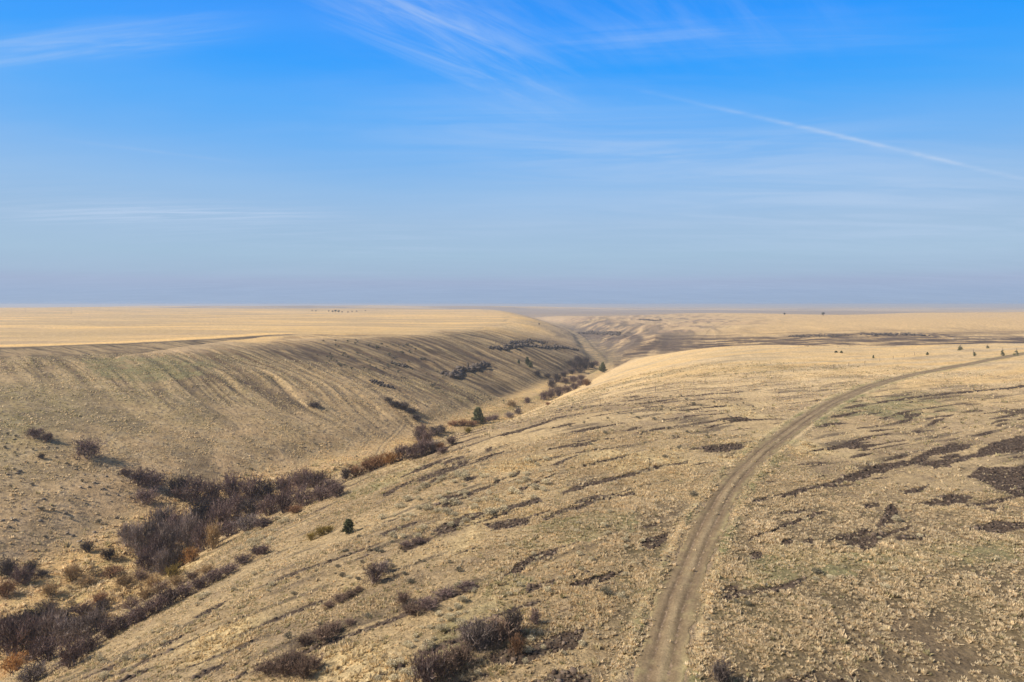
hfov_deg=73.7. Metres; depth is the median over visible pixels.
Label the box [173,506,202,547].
bare shrub
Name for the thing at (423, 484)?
sagebrush
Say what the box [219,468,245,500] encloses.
bare shrub
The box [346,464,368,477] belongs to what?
bare shrub
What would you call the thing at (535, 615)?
bare shrub
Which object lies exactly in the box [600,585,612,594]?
dark sagebrush
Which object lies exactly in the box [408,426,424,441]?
bare shrub
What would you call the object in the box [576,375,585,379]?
bare shrub
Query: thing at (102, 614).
bare shrub
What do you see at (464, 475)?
sagebrush
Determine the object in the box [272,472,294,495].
bare shrub
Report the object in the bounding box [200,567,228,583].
bare shrub
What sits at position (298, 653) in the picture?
bare shrub
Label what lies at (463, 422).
bare shrub
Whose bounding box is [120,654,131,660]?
sagebrush
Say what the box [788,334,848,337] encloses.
basalt outcrop
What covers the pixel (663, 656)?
dirt track
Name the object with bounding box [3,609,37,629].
bare shrub
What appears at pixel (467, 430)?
bare shrub
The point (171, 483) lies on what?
bare shrub
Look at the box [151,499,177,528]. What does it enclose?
bare shrub
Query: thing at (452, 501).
sagebrush
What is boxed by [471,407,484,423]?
juniper
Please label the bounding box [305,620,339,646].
bare shrub
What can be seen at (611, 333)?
basalt outcrop
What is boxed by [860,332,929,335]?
basalt outcrop
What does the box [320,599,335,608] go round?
bare shrub
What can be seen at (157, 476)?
bare shrub
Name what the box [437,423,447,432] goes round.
bare shrub
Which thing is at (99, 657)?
sagebrush
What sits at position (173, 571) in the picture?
bare shrub
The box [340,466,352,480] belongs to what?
bare shrub
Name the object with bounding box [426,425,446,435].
bare shrub
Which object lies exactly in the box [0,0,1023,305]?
sky
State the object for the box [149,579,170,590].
bare shrub
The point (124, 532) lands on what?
bare shrub
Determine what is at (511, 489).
sagebrush
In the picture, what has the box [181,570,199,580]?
bare shrub
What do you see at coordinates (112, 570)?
bare shrub
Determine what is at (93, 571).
rabbitbrush
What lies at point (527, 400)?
bare shrub
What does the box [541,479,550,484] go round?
sagebrush
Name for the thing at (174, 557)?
bare shrub
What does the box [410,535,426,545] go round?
bare shrub
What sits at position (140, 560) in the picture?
bare shrub
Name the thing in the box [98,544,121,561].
bare shrub
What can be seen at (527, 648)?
sagebrush
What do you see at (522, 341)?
basalt outcrop
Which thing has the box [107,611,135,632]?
bare shrub
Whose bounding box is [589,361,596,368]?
bare shrub
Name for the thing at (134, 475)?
bare shrub
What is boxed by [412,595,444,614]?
bare shrub
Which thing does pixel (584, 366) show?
bare shrub
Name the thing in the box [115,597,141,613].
bare shrub
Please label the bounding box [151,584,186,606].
bare shrub
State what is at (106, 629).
bare shrub
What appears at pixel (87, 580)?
bare shrub
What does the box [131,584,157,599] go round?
bare shrub
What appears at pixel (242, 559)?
bare shrub
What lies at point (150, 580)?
bare shrub
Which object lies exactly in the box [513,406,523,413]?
bare shrub
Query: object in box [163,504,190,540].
bare shrub
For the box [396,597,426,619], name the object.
bare shrub
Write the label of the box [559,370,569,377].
bare shrub
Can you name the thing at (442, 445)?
bare shrub
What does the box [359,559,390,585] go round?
bare shrub
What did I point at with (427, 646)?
sagebrush
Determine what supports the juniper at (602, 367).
on the ground at (448, 337)
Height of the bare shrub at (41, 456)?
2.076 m
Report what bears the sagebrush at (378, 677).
on the ground at (448, 337)
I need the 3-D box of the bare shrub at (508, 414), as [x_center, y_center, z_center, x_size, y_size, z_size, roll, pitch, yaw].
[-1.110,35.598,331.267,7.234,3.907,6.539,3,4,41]
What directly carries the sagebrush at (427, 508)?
on the ground at (448, 337)
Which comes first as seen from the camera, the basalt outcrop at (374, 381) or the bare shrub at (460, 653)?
the bare shrub at (460, 653)
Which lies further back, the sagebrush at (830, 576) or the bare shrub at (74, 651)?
the bare shrub at (74, 651)
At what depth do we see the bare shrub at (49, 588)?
129.20 m
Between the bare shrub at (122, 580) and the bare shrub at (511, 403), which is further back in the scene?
the bare shrub at (511, 403)
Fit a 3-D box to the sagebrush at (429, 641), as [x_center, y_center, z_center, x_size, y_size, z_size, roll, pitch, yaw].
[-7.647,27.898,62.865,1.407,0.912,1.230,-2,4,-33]
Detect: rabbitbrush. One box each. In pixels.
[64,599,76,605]
[87,568,98,575]
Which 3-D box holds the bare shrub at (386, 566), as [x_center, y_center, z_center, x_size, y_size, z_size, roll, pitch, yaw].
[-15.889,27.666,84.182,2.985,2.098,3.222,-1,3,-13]
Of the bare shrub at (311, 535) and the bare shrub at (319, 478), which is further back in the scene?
the bare shrub at (319, 478)
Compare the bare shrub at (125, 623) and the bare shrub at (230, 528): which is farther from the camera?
the bare shrub at (230, 528)
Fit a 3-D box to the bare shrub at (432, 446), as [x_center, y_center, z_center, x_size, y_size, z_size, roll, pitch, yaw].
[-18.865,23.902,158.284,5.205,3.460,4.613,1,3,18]
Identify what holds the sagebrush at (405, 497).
on the ground at (448, 337)
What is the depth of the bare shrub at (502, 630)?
62.55 m
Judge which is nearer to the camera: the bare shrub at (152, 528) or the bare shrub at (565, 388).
the bare shrub at (152, 528)
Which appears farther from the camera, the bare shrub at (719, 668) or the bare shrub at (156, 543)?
the bare shrub at (156, 543)
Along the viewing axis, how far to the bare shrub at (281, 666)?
62.30 m
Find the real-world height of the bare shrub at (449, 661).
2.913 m
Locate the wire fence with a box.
[572,352,914,408]
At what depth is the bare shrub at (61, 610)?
118.52 m
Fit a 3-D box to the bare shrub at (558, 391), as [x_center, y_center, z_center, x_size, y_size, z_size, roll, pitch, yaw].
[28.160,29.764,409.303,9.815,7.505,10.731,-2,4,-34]
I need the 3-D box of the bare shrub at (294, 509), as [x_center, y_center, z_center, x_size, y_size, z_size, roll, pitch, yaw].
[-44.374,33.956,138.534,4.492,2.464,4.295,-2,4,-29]
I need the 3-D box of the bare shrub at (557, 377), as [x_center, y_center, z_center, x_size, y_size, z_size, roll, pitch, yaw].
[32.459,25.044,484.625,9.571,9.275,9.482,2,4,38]
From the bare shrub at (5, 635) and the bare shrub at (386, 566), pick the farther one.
the bare shrub at (5, 635)
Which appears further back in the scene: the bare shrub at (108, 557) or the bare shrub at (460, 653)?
the bare shrub at (108, 557)
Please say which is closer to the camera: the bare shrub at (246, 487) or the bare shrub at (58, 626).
the bare shrub at (58, 626)
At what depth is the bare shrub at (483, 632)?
61.97 m
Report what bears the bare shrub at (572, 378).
on the ground at (448, 337)
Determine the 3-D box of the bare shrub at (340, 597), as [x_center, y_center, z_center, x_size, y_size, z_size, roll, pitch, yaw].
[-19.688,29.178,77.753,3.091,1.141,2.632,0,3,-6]
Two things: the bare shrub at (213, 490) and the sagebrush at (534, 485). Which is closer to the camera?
the sagebrush at (534, 485)
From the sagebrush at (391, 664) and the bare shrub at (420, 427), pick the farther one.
the bare shrub at (420, 427)
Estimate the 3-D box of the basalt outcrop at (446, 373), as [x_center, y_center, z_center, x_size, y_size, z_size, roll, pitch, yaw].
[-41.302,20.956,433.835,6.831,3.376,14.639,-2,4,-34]
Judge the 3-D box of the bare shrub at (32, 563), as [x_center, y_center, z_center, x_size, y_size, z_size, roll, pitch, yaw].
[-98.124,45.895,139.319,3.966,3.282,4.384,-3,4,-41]
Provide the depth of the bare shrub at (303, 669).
61.06 m
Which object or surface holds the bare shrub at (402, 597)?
on the ground at (448, 337)
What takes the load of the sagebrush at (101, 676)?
on the ground at (448, 337)
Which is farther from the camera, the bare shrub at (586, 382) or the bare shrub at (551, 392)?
the bare shrub at (551, 392)
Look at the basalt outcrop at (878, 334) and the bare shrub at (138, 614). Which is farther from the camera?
the basalt outcrop at (878, 334)
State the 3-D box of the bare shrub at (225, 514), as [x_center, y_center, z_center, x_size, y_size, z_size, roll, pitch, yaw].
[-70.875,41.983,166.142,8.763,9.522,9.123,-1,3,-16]
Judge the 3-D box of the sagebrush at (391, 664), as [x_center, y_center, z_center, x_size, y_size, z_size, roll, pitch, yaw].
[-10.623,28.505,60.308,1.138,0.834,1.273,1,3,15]
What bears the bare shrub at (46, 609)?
on the ground at (448, 337)
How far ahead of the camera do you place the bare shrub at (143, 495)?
184.09 m
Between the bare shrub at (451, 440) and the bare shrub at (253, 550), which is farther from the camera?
the bare shrub at (451, 440)
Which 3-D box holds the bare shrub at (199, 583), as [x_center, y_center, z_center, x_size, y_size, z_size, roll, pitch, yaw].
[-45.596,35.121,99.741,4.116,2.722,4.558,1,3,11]
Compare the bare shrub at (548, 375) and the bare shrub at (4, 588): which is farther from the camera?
the bare shrub at (548, 375)
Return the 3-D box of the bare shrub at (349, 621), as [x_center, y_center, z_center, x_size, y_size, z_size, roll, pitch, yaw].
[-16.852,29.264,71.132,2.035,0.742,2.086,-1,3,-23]
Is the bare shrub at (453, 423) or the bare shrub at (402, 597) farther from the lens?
the bare shrub at (453, 423)
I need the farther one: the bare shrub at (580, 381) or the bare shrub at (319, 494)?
the bare shrub at (580, 381)
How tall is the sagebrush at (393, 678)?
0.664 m
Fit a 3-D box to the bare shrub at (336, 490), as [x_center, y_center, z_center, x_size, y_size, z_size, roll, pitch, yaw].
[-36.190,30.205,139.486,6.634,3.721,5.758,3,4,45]
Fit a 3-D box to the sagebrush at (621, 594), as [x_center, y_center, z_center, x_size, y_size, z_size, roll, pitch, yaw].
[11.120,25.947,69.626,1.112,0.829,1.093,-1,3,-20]
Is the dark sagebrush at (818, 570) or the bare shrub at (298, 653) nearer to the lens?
the bare shrub at (298, 653)
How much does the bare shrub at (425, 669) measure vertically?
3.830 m
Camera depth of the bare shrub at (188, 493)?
188.72 m
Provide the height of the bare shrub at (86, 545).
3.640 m
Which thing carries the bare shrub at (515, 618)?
on the ground at (448, 337)
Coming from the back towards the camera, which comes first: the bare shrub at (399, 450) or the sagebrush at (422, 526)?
the bare shrub at (399, 450)
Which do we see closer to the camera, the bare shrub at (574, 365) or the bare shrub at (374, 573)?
the bare shrub at (374, 573)
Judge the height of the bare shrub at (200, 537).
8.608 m
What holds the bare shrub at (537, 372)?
on the ground at (448, 337)
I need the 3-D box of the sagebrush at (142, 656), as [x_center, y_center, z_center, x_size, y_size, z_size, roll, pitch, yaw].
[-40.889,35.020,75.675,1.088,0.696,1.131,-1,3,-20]
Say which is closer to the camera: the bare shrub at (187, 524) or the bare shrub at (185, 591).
the bare shrub at (185, 591)
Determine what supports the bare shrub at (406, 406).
on the ground at (448, 337)
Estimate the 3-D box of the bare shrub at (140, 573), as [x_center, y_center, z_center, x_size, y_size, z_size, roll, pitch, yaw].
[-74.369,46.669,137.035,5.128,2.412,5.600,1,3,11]
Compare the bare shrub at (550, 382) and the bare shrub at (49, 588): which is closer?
the bare shrub at (49, 588)
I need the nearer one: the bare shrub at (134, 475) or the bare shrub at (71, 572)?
the bare shrub at (71, 572)
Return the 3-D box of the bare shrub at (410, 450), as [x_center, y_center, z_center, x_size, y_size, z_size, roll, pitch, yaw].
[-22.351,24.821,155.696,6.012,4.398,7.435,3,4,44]
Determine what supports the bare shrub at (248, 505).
on the ground at (448, 337)
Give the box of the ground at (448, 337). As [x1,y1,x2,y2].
[0,305,1023,681]
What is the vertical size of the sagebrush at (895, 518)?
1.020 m
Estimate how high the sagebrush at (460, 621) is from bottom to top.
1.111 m
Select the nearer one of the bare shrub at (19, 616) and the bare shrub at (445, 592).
the bare shrub at (445, 592)
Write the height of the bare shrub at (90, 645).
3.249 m
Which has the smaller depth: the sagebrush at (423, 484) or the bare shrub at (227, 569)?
the bare shrub at (227, 569)
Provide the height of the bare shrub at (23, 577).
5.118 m
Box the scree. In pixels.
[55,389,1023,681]
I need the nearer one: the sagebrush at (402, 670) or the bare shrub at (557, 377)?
the sagebrush at (402, 670)
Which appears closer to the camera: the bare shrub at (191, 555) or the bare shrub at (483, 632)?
the bare shrub at (483, 632)
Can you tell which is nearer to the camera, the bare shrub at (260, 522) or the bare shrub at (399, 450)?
the bare shrub at (260, 522)
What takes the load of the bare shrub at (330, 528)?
on the ground at (448, 337)
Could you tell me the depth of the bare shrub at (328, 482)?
147.24 m
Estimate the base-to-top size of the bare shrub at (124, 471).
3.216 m
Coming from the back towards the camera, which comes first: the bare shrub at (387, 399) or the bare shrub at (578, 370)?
the bare shrub at (578, 370)
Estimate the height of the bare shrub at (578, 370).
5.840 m
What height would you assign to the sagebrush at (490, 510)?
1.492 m
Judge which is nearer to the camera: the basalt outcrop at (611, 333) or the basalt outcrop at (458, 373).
the basalt outcrop at (458, 373)
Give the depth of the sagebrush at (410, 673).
58.20 m
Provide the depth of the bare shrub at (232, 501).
174.44 m
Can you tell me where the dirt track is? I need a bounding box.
[633,352,1023,681]
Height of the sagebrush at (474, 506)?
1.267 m
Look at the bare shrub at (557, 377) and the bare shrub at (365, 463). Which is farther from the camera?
the bare shrub at (557, 377)
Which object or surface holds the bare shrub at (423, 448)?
on the ground at (448, 337)
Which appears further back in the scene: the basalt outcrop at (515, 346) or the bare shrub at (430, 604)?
the basalt outcrop at (515, 346)
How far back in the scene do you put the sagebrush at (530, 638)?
62.52 m
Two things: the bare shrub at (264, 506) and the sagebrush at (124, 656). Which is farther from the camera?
the bare shrub at (264, 506)
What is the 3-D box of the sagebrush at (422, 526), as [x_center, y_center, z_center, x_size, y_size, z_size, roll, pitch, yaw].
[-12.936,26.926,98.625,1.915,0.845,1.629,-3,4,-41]
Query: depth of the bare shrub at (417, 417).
311.09 m
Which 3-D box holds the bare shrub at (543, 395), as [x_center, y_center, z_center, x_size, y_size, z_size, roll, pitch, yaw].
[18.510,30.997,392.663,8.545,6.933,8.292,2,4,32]
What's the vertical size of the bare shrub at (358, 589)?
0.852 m
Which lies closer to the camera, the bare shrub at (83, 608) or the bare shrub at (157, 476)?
the bare shrub at (83, 608)
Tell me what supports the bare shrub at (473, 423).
on the ground at (448, 337)
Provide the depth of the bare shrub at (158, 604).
93.50 m
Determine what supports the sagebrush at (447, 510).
on the ground at (448, 337)
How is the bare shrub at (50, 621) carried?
on the ground at (448, 337)
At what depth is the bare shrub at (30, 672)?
81.87 m
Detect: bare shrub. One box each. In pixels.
[0,553,17,577]
[0,578,19,600]
[0,604,39,662]
[0,649,31,677]
[1,605,55,658]
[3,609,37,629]
[5,562,42,588]
[6,659,52,681]
[18,598,63,623]
[19,628,65,669]
[21,426,49,439]
[21,558,42,571]
[28,601,68,651]
[34,432,56,441]
[36,568,50,579]
[36,582,64,597]
[36,611,85,649]
[37,453,45,458]
[45,633,90,673]
[50,605,73,618]
[56,562,84,583]
[56,610,108,643]
[66,435,106,461]
[68,599,96,616]
[73,632,104,656]
[75,573,100,585]
[77,538,99,553]
[80,604,113,634]
[89,590,111,602]
[91,597,112,611]
[92,615,123,641]
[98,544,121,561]
[98,564,133,580]
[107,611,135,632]
[111,573,141,591]
[115,518,141,547]
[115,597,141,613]
[117,468,134,476]
[122,600,152,627]
[123,466,155,488]
[123,515,150,557]
[127,544,160,572]
[128,567,151,581]
[129,486,162,508]
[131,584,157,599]
[135,466,167,490]
[135,592,172,620]
[136,508,163,550]
[140,574,161,587]
[142,527,167,564]
[148,543,173,576]
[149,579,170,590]
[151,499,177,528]
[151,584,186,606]
[153,512,185,555]
[158,561,185,581]
[160,472,193,501]
[161,543,187,569]
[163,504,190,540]
[163,572,187,588]
[169,472,222,505]
[170,579,201,601]
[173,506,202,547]
[178,545,199,563]
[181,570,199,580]
[183,492,221,521]
[184,519,212,553]
[185,506,206,535]
[186,572,213,591]
[195,563,216,574]
[196,476,226,504]
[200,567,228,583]
[201,516,225,551]
[203,496,236,531]
[213,518,238,539]
[214,562,239,577]
[218,489,248,521]
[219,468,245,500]
[219,513,265,536]
[229,473,264,500]
[231,553,254,565]
[234,495,262,518]
[248,476,280,501]
[248,544,263,554]
[251,515,273,530]
[252,493,280,517]
[252,656,282,678]
[253,542,272,555]
[262,644,300,679]
[270,486,297,515]
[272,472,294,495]
[284,465,313,492]
[285,503,303,513]
[285,652,318,681]
[286,482,314,509]
[288,647,307,662]
[293,632,315,650]
[299,468,336,490]
[300,485,331,505]
[304,529,316,540]
[305,401,320,407]
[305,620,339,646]
[307,651,328,671]
[314,525,330,537]
[320,477,347,491]
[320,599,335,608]
[323,482,349,497]
[325,524,334,533]
[326,592,348,602]
[326,618,343,632]
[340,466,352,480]
[340,618,355,627]
[342,587,357,598]
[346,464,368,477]
[350,457,379,472]
[354,585,363,592]
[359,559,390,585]
[368,451,389,468]
[372,558,394,573]
[377,450,402,465]
[383,397,393,402]
[389,401,400,406]
[391,443,407,460]
[392,589,415,606]
[395,401,412,410]
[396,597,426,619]
[397,442,423,460]
[399,540,412,547]
[405,407,418,413]
[407,643,450,681]
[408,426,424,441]
[410,414,423,420]
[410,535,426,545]
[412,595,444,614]
[413,437,432,456]
[414,423,427,434]
[417,426,438,444]
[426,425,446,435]
[426,439,439,451]
[428,645,464,681]
[430,586,460,600]
[434,441,446,450]
[435,446,449,454]
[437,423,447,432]
[442,637,481,672]
[443,435,458,444]
[447,420,458,425]
[450,618,486,654]
[455,579,480,594]
[456,418,471,426]
[458,614,501,653]
[464,427,472,432]
[466,420,478,425]
[484,614,521,649]
[499,604,530,638]
[504,411,514,417]
[506,400,520,406]
[507,632,526,657]
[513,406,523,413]
[524,396,530,403]
[527,605,542,624]
[533,369,540,375]
[538,389,549,399]
[544,372,553,377]
[544,378,559,386]
[545,387,558,398]
[551,372,562,381]
[554,385,562,395]
[558,376,570,383]
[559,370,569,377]
[560,384,573,392]
[566,374,578,381]
[567,368,578,373]
[569,358,578,369]
[569,381,581,390]
[574,354,584,366]
[575,367,585,372]
[575,379,583,385]
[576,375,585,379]
[580,360,590,369]
[581,379,591,385]
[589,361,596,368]
[703,655,736,681]
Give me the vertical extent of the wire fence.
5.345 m
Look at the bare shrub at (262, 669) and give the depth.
63.11 m
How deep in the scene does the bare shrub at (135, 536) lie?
151.21 m
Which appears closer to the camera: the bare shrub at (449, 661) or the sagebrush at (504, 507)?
the bare shrub at (449, 661)
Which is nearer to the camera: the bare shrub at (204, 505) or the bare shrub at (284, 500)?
the bare shrub at (284, 500)
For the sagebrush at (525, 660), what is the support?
on the ground at (448, 337)
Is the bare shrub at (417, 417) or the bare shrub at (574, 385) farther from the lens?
the bare shrub at (574, 385)
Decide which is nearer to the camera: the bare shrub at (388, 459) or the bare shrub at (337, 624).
the bare shrub at (337, 624)
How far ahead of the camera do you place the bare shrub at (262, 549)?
109.63 m
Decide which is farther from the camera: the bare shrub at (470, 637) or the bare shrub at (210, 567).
the bare shrub at (210, 567)
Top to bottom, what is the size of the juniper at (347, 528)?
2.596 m
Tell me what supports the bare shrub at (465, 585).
on the ground at (448, 337)
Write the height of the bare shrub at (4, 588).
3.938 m
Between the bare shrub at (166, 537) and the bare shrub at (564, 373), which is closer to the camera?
the bare shrub at (166, 537)
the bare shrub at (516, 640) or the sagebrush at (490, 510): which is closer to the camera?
the bare shrub at (516, 640)
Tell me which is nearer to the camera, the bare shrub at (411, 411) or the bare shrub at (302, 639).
the bare shrub at (302, 639)
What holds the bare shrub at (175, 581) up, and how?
on the ground at (448, 337)
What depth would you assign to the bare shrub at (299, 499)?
143.29 m
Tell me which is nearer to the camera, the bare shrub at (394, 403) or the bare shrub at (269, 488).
the bare shrub at (269, 488)
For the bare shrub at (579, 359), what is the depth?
590.70 m
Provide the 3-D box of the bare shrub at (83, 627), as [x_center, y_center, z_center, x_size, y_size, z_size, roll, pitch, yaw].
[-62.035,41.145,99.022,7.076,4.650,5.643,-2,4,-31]
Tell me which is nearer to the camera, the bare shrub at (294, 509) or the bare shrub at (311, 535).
the bare shrub at (311, 535)
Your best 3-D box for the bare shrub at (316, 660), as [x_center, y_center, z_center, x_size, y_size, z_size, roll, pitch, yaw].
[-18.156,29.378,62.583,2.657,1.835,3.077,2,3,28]
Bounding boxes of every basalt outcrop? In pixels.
[368,379,394,388]
[390,360,410,368]
[440,371,448,376]
[447,360,490,378]
[488,343,578,350]
[508,338,547,343]
[577,330,620,335]
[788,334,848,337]
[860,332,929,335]
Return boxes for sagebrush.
[94,654,105,661]
[98,671,108,678]
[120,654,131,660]
[138,654,147,658]
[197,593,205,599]
[283,632,291,638]
[374,675,381,681]
[385,658,396,667]
[388,674,398,680]
[398,668,407,673]
[401,494,411,501]
[407,667,417,676]
[413,532,422,537]
[417,524,428,529]
[419,482,430,488]
[419,642,432,650]
[422,504,432,510]
[423,639,435,647]
[433,623,446,630]
[439,497,447,504]
[442,507,452,514]
[442,612,454,620]
[446,497,460,505]
[454,616,466,626]
[456,595,468,601]
[457,472,469,479]
[470,503,478,508]
[482,507,493,514]
[498,505,508,510]
[507,487,515,493]
[521,657,528,663]
[522,645,532,652]
[527,634,534,641]
[528,483,539,489]
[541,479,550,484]
[543,586,550,591]
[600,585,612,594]
[617,591,624,597]
[811,567,821,574]
[826,574,834,579]
[880,582,890,588]
[891,514,901,520]
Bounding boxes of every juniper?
[341,518,354,533]
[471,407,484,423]
[598,362,607,371]
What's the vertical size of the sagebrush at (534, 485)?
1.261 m
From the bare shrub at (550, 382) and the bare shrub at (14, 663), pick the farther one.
the bare shrub at (550, 382)
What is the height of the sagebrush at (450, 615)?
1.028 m
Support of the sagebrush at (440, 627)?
on the ground at (448, 337)
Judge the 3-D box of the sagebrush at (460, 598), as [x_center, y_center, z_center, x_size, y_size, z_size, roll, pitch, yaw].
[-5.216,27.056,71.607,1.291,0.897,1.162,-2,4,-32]
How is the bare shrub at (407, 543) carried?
on the ground at (448, 337)
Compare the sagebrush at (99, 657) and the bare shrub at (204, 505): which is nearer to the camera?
the sagebrush at (99, 657)
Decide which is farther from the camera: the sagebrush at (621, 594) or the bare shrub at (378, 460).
the bare shrub at (378, 460)
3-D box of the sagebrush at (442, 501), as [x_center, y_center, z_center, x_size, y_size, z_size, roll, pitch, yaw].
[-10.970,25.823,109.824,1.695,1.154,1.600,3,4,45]
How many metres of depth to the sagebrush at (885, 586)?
70.78 m
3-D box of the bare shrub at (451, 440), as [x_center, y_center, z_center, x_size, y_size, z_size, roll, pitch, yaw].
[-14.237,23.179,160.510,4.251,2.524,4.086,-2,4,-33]
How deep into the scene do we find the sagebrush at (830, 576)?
73.04 m
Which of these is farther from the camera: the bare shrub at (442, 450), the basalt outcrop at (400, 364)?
the basalt outcrop at (400, 364)
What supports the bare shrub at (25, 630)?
on the ground at (448, 337)
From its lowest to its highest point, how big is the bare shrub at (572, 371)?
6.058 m
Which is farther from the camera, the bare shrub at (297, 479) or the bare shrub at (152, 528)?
the bare shrub at (297, 479)
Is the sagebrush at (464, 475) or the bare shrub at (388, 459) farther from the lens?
the bare shrub at (388, 459)
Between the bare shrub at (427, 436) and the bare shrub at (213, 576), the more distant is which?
the bare shrub at (427, 436)
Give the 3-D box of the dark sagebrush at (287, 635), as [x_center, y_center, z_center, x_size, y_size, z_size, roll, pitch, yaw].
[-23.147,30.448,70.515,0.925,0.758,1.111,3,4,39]
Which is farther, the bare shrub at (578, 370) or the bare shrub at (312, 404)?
the bare shrub at (578, 370)
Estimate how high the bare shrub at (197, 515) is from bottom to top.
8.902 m
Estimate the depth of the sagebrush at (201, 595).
92.77 m
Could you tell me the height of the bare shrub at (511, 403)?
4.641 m
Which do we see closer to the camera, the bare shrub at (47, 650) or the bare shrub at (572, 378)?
the bare shrub at (47, 650)
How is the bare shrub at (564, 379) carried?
on the ground at (448, 337)
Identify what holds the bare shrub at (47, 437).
on the ground at (448, 337)
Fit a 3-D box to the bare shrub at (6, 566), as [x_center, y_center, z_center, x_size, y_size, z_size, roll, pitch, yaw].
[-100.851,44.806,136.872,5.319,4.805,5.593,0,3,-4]
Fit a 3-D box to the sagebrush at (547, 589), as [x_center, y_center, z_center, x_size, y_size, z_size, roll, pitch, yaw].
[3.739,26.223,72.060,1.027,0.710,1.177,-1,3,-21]
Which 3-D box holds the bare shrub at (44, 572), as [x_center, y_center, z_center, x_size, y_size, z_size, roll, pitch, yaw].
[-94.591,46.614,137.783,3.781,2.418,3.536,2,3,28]
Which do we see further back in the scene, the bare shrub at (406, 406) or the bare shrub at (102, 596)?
the bare shrub at (406, 406)
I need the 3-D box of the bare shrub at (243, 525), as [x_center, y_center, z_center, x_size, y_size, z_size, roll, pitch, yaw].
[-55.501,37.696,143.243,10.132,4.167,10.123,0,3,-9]
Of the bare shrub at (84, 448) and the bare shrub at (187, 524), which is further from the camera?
the bare shrub at (84, 448)
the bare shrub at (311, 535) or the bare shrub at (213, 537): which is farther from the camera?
the bare shrub at (213, 537)
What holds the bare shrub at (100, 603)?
on the ground at (448, 337)
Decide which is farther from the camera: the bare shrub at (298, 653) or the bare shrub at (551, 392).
the bare shrub at (551, 392)
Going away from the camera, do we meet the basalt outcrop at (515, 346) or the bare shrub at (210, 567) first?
the bare shrub at (210, 567)
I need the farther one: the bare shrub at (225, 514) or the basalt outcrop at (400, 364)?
the basalt outcrop at (400, 364)
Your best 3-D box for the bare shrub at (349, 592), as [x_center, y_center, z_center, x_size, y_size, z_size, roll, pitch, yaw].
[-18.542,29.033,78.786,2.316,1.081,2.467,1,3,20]
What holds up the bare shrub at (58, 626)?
on the ground at (448, 337)
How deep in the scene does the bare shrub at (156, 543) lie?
144.74 m
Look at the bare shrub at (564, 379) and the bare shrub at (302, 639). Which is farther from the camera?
the bare shrub at (564, 379)
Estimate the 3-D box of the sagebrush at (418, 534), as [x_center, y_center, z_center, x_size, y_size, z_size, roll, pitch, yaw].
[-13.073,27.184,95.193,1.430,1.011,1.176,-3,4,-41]
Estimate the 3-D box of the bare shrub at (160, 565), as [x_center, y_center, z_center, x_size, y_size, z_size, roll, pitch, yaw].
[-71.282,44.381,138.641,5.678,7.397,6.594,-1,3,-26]
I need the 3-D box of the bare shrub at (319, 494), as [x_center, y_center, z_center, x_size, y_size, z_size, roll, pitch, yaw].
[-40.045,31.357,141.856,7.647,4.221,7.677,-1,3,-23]
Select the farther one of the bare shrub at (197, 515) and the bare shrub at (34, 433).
the bare shrub at (34, 433)
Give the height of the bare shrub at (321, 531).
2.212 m
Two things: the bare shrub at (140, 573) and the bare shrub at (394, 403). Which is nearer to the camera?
the bare shrub at (140, 573)
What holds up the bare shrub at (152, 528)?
on the ground at (448, 337)

